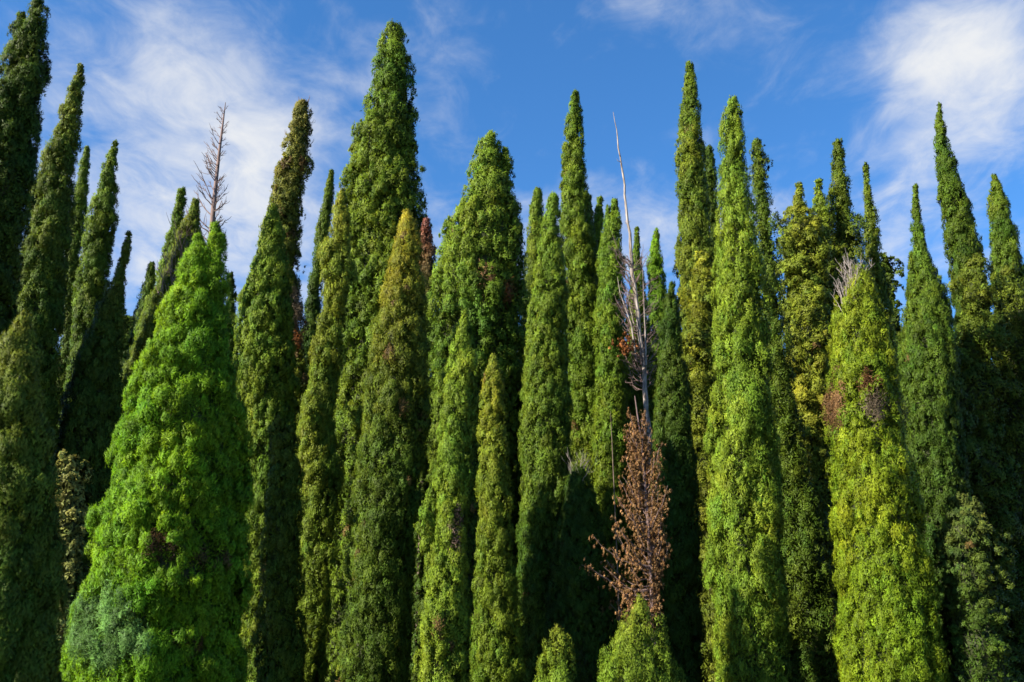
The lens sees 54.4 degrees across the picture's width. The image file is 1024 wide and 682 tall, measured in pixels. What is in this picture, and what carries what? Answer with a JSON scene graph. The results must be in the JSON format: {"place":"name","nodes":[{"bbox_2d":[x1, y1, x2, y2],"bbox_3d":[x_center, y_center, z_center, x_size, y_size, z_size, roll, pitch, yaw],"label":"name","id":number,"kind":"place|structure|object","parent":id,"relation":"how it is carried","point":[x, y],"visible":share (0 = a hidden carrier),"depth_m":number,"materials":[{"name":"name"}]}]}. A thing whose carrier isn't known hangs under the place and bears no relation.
{"place":"outdoors","nodes":[
{"label":"outdoors","id":0,"kind":"place"},
{"bbox_2d":[0,0,1023,370],"label":"sky","id":1,"kind":"structure","parent":0,"point":[805,75],"materials":[{"name":"blue"}]},
{"label":"ground","id":2,"kind":"structure","parent":0,"visible":0},
{"bbox_2d":[0,0,52,345],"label":"cypress tree","id":3,"kind":"object","parent":2,"relation":"on","point":[25,78],"visible":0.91,"depth_m":15.48,"materials":[{"name":"green plant"}]},
{"bbox_2d":[0,310,69,681],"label":"cypress tree","id":4,"kind":"object","parent":2,"relation":"on","point":[33,551],"visible":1,"depth_m":7.63,"materials":[{"name":"green plant"}]},
{"bbox_2d":[16,62,86,452],"bbox_3d":[-9.206,0.892,18.992,1.510,14.814,1.523,-16,-26,38],"label":"cypress tree","id":5,"kind":"object","parent":2,"relation":"on","point":[43,294],"visible":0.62,"depth_m":19.82,"materials":[{"name":"green plant"}]},
{"bbox_2d":[50,145,91,456],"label":"cypress tree","id":6,"kind":"object","parent":2,"relation":"on","point":[82,188],"visible":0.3,"depth_m":31.73,"materials":[{"name":"green plant"}]},
{"bbox_2d":[55,449,93,648],"bbox_3d":[-7.523,4.676,16.395,1.050,5.927,1.009,-13,-24,31],"label":"broadleaf shrub","id":7,"kind":"object","parent":2,"relation":"on","point":[74,508],"visible":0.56,"depth_m":16.80,"materials":[{"name":"green plant"}]},
{"bbox_2d":[58,139,120,426],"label":"cypress tree","id":8,"kind":"object","parent":2,"relation":"on","point":[96,251],"visible":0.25,"depth_m":29.41,"materials":[{"name":"green plant"}]},
{"bbox_2d":[47,230,132,662],"bbox_3d":[-8.184,2.885,19.143,1.717,11.172,1.688,0,-20,0],"label":"cypress tree","id":9,"kind":"object","parent":2,"relation":"on","point":[90,415],"visible":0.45,"depth_m":19.54,"materials":[{"name":"green plant"}]},
{"bbox_2d":[121,261,156,370],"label":"cypress tree","id":10,"kind":"object","parent":2,"relation":"on","point":[149,282],"visible":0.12,"depth_m":32.25,"materials":[{"name":"green plant"}]},
{"bbox_2d":[59,219,254,681],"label":"thuja tree","id":11,"kind":"object","parent":2,"relation":"on","point":[166,586],"visible":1,"depth_m":11.47,"materials":[{"name":"green plant"}]},
{"bbox_2d":[130,186,187,354],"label":"cypress tree","id":12,"kind":"object","parent":2,"relation":"on","point":[179,206],"visible":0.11,"depth_m":29.73,"materials":[{"name":"green plant"}]},
{"bbox_2d":[120,197,206,415],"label":"cypress tree","id":13,"kind":"object","parent":2,"relation":"on","point":[188,228],"visible":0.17,"depth_m":21.29,"materials":[{"name":"green plant"}]},
{"bbox_2d":[186,102,230,243],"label":"dead tree","id":14,"kind":"object","parent":2,"relation":"on","point":[214,197],"visible":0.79,"depth_m":28.23,"materials":[{"name":"brown wood"}]},
{"bbox_2d":[224,270,237,359],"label":"cypress tree","id":15,"kind":"object","parent":2,"relation":"on","point":[232,298],"visible":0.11,"depth_m":36.56,"materials":[{"name":"green plant"}]},
{"bbox_2d":[230,203,300,681],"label":"cypress tree","id":16,"kind":"object","parent":2,"relation":"on","point":[267,379],"visible":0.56,"depth_m":26.85,"materials":[{"name":"green plant"}]},
{"bbox_2d":[249,415,308,681],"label":"cypress tree","id":17,"kind":"object","parent":2,"relation":"on","point":[280,640],"visible":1,"depth_m":20.89,"materials":[{"name":"green plant"}]},
{"bbox_2d":[267,95,314,512],"bbox_3d":[-8.161,1.761,35.522,2.553,24.489,1.764,0,-20,0],"label":"cypress tree","id":18,"kind":"object","parent":2,"relation":"on","point":[293,169],"visible":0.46,"depth_m":37.81,"materials":[{"name":"green plant"}]},
{"bbox_2d":[299,169,335,564],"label":"cypress tree","id":19,"kind":"object","parent":2,"relation":"on","point":[313,306],"visible":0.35,"depth_m":41.22,"materials":[{"name":"green plant"}]},
{"bbox_2d":[295,187,359,681],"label":"cypress tree","id":20,"kind":"object","parent":2,"relation":"on","point":[320,459],"visible":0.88,"depth_m":24.28,"materials":[{"name":"green plant"}]},
{"bbox_2d":[324,18,433,681],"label":"cypress tree","id":21,"kind":"object","parent":2,"relation":"on","point":[382,190],"visible":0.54,"depth_m":35.36,"materials":[{"name":"green plant"}]},
{"bbox_2d":[328,208,432,681],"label":"cypress tree","id":22,"kind":"object","parent":2,"relation":"on","point":[375,622],"visible":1,"depth_m":20.80,"materials":[{"name":"green plant"}]},
{"bbox_2d":[409,217,437,681],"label":"cypress tree","id":23,"kind":"object","parent":2,"relation":"on","point":[429,249],"visible":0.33,"depth_m":30.45,"materials":[{"name":"green plant"}]},
{"bbox_2d":[69,314,796,681],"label":"distant woods","id":24,"kind":"object","parent":2,"relation":"on","point":[127,336],"depth_m":46.90,"materials":[{"name":"green plant"}]},
{"bbox_2d":[412,309,478,681],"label":"cypress tree","id":25,"kind":"object","parent":2,"relation":"on","point":[445,625],"visible":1,"depth_m":18.68,"materials":[{"name":"green plant"}]},
{"bbox_2d":[414,129,531,681],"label":"cypress tree","id":26,"kind":"object","parent":2,"relation":"on","point":[477,273],"visible":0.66,"depth_m":28.20,"materials":[{"name":"green plant"}]},
{"bbox_2d":[469,352,528,681],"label":"cypress tree","id":27,"kind":"object","parent":2,"relation":"on","point":[497,654],"visible":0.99,"depth_m":20.40,"materials":[{"name":"green plant"}]},
{"bbox_2d":[510,385,524,577],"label":"cypress tree","id":28,"kind":"object","parent":2,"relation":"on","point":[517,477],"visible":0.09,"depth_m":26.86,"materials":[{"name":"green plant"}]},
{"bbox_2d":[518,187,544,361],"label":"cypress tree","id":29,"kind":"object","parent":2,"relation":"on","point":[535,211],"visible":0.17,"depth_m":41.81,"materials":[{"name":"green plant"}]},
{"bbox_2d":[515,191,574,681],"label":"cypress tree","id":30,"kind":"object","parent":2,"relation":"on","point":[545,430],"visible":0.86,"depth_m":25.35,"materials":[{"name":"green plant"}]},
{"bbox_2d":[534,623,578,681],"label":"young conifer","id":31,"kind":"object","parent":2,"relation":"on","point":[560,670],"visible":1,"depth_m":15.20,"materials":[{"name":"green plant"}]},
{"bbox_2d":[557,88,600,488],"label":"cypress tree","id":32,"kind":"object","parent":2,"relation":"on","point":[576,227],"visible":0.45,"depth_m":35.38,"materials":[{"name":"green plant"}]},
{"bbox_2d":[543,448,616,681],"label":"cypress tree","id":33,"kind":"object","parent":2,"relation":"on","point":[577,602],"visible":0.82,"depth_m":23.00,"materials":[{"name":"green plant"}]},
{"bbox_2d":[586,194,599,286],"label":"cypress tree","id":34,"kind":"object","parent":2,"relation":"on","point":[592,214],"visible":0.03,"depth_m":41.12,"materials":[{"name":"green plant"}]},
{"bbox_2d":[593,195,604,260],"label":"cypress tree","id":35,"kind":"object","parent":2,"relation":"on","point":[598,218],"visible":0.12,"depth_m":41.64,"materials":[{"name":"green plant"}]},
{"bbox_2d":[589,197,633,666],"bbox_3d":[3.174,3.696,32.712,1.817,18.930,1.659,0,-20,0],"label":"cypress tree","id":36,"kind":"object","parent":2,"relation":"on","point":[611,393],"visible":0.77,"depth_m":33.02,"materials":[{"name":"green plant"}]},
{"bbox_2d":[610,411,620,644],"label":"dead sapling","id":37,"kind":"object","parent":2,"relation":"on","point":[615,521],"visible":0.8,"depth_m":23.02,"materials":[{"name":"wood"}]},
{"bbox_2d":[579,396,672,644],"bbox_3d":[2.137,4.470,17.987,1.579,7.302,1.759,15,-25,-35],"label":"dead conifer","id":38,"kind":"object","parent":2,"relation":"on","point":[655,557],"visible":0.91,"depth_m":18.35,"materials":[{"name":"brown plant"}]},
{"bbox_2d":[608,113,659,484],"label":"dead tree","id":39,"kind":"object","parent":2,"relation":"on","point":[642,356],"visible":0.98,"depth_m":28.85,"materials":[{"name":"grey plant"}]},
{"bbox_2d":[624,226,651,629],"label":"cypress tree","id":40,"kind":"object","parent":2,"relation":"on","point":[632,393],"visible":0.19,"depth_m":41.30,"materials":[{"name":"green plant"}]},
{"bbox_2d":[596,593,685,681],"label":"young conifer","id":41,"kind":"object","parent":2,"relation":"on","point":[637,657],"visible":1,"depth_m":15.97,"materials":[{"name":"green plant"}]},
{"bbox_2d":[645,228,666,497],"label":"cypress tree","id":42,"kind":"object","parent":2,"relation":"on","point":[654,267],"visible":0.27,"depth_m":40.65,"materials":[{"name":"green plant"}]},
{"bbox_2d":[646,280,705,681],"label":"cypress tree","id":43,"kind":"object","parent":2,"relation":"on","point":[682,581],"visible":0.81,"depth_m":24.75,"materials":[{"name":"green plant"}]},
{"bbox_2d":[672,60,720,681],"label":"cypress tree","id":44,"kind":"object","parent":2,"relation":"on","point":[694,222],"visible":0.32,"depth_m":36.68,"materials":[{"name":"green plant"}]},
{"bbox_2d":[676,250,722,681],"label":"spreading conifer","id":45,"kind":"object","parent":2,"relation":"on","point":[696,340],"visible":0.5,"depth_m":30.03,"materials":[{"name":"green plant"}]},
{"bbox_2d":[703,145,724,433],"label":"cypress tree","id":46,"kind":"object","parent":2,"relation":"on","point":[710,170],"visible":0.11,"depth_m":41.54,"materials":[{"name":"green plant"}]},
{"bbox_2d":[702,94,792,681],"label":"cypress tree","id":47,"kind":"object","parent":2,"relation":"on","point":[745,578],"visible":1,"depth_m":21.01,"materials":[{"name":"green plant"}]},
{"bbox_2d":[748,137,842,681],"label":"cypress tree","id":48,"kind":"object","parent":2,"relation":"on","point":[812,644],"visible":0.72,"depth_m":25.76,"materials":[{"name":"green plant"}]},
{"bbox_2d":[775,181,840,681],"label":"spreading conifer","id":49,"kind":"object","parent":2,"relation":"on","point":[804,243],"visible":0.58,"depth_m":31.45,"materials":[{"name":"green plant"}]},
{"bbox_2d":[809,177,858,613],"bbox_3d":[10.832,3.335,32.783,3.127,19.834,3.131,0,-20,0],"label":"cypress tree","id":50,"kind":"object","parent":2,"relation":"on","point":[819,204],"visible":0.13,"depth_m":34.86,"materials":[{"name":"green plant"}]},
{"bbox_2d":[825,138,876,306],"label":"cypress tree","id":51,"kind":"object","parent":2,"relation":"on","point":[848,231],"visible":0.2,"depth_m":35.98,"materials":[{"name":"green plant"}]},
{"bbox_2d":[862,161,898,367],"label":"cypress tree","id":52,"kind":"object","parent":2,"relation":"on","point":[872,244],"visible":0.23,"depth_m":37.35,"materials":[{"name":"green plant"}]},
{"bbox_2d":[820,250,951,681],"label":"cypress tree","id":53,"kind":"object","parent":2,"relation":"on","point":[888,623],"visible":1,"depth_m":18.52,"materials":[{"name":"green plant"}]},
{"bbox_2d":[879,252,904,382],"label":"wispy conifer","id":54,"kind":"object","parent":2,"relation":"on","point":[890,270],"visible":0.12,"depth_m":38.80,"materials":[{"name":"green plant"}]},
{"bbox_2d":[897,184,975,666],"bbox_3d":[9.485,2.606,22.442,1.905,13.954,1.859,0,-20,0],"label":"cypress tree","id":55,"kind":"object","parent":2,"relation":"on","point":[929,361],"visible":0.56,"depth_m":22.55,"materials":[{"name":"green plant"}]},
{"bbox_2d":[903,289,1017,680],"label":"cypress tree","id":56,"kind":"object","parent":2,"relation":"on","point":[970,422],"visible":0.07,"depth_m":23.11,"materials":[{"name":"green plant"}]},
{"bbox_2d":[933,101,1010,497],"bbox_3d":[12.515,1.605,26.566,1.528,18.656,1.507,0,-20,0],"label":"cypress tree","id":57,"kind":"object","parent":2,"relation":"on","point":[962,240],"visible":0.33,"depth_m":28.21,"materials":[{"name":"green plant"}]},
{"bbox_2d":[932,492,1023,681],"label":"spreading conifer","id":58,"kind":"object","parent":2,"relation":"on","point":[975,628],"visible":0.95,"depth_m":18.18,"materials":[{"name":"green plant"}]},
{"bbox_2d":[946,251,1023,681],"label":"spreading conifer","id":59,"kind":"object","parent":2,"relation":"on","point":[984,385],"visible":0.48,"depth_m":24.41,"materials":[{"name":"green plant"}]},
{"bbox_2d":[986,262,1023,676],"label":"cypress tree","id":60,"kind":"object","parent":2,"relation":"on","point":[1011,366],"visible":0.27,"depth_m":26.01,"materials":[{"name":"green plant"}]},
{"bbox_2d":[986,173,1023,366],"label":"cypress tree","id":61,"kind":"object","parent":2,"relation":"on","point":[1004,242],"visible":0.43,"depth_m":30.72,"materials":[{"name":"green plant"}]}
]}

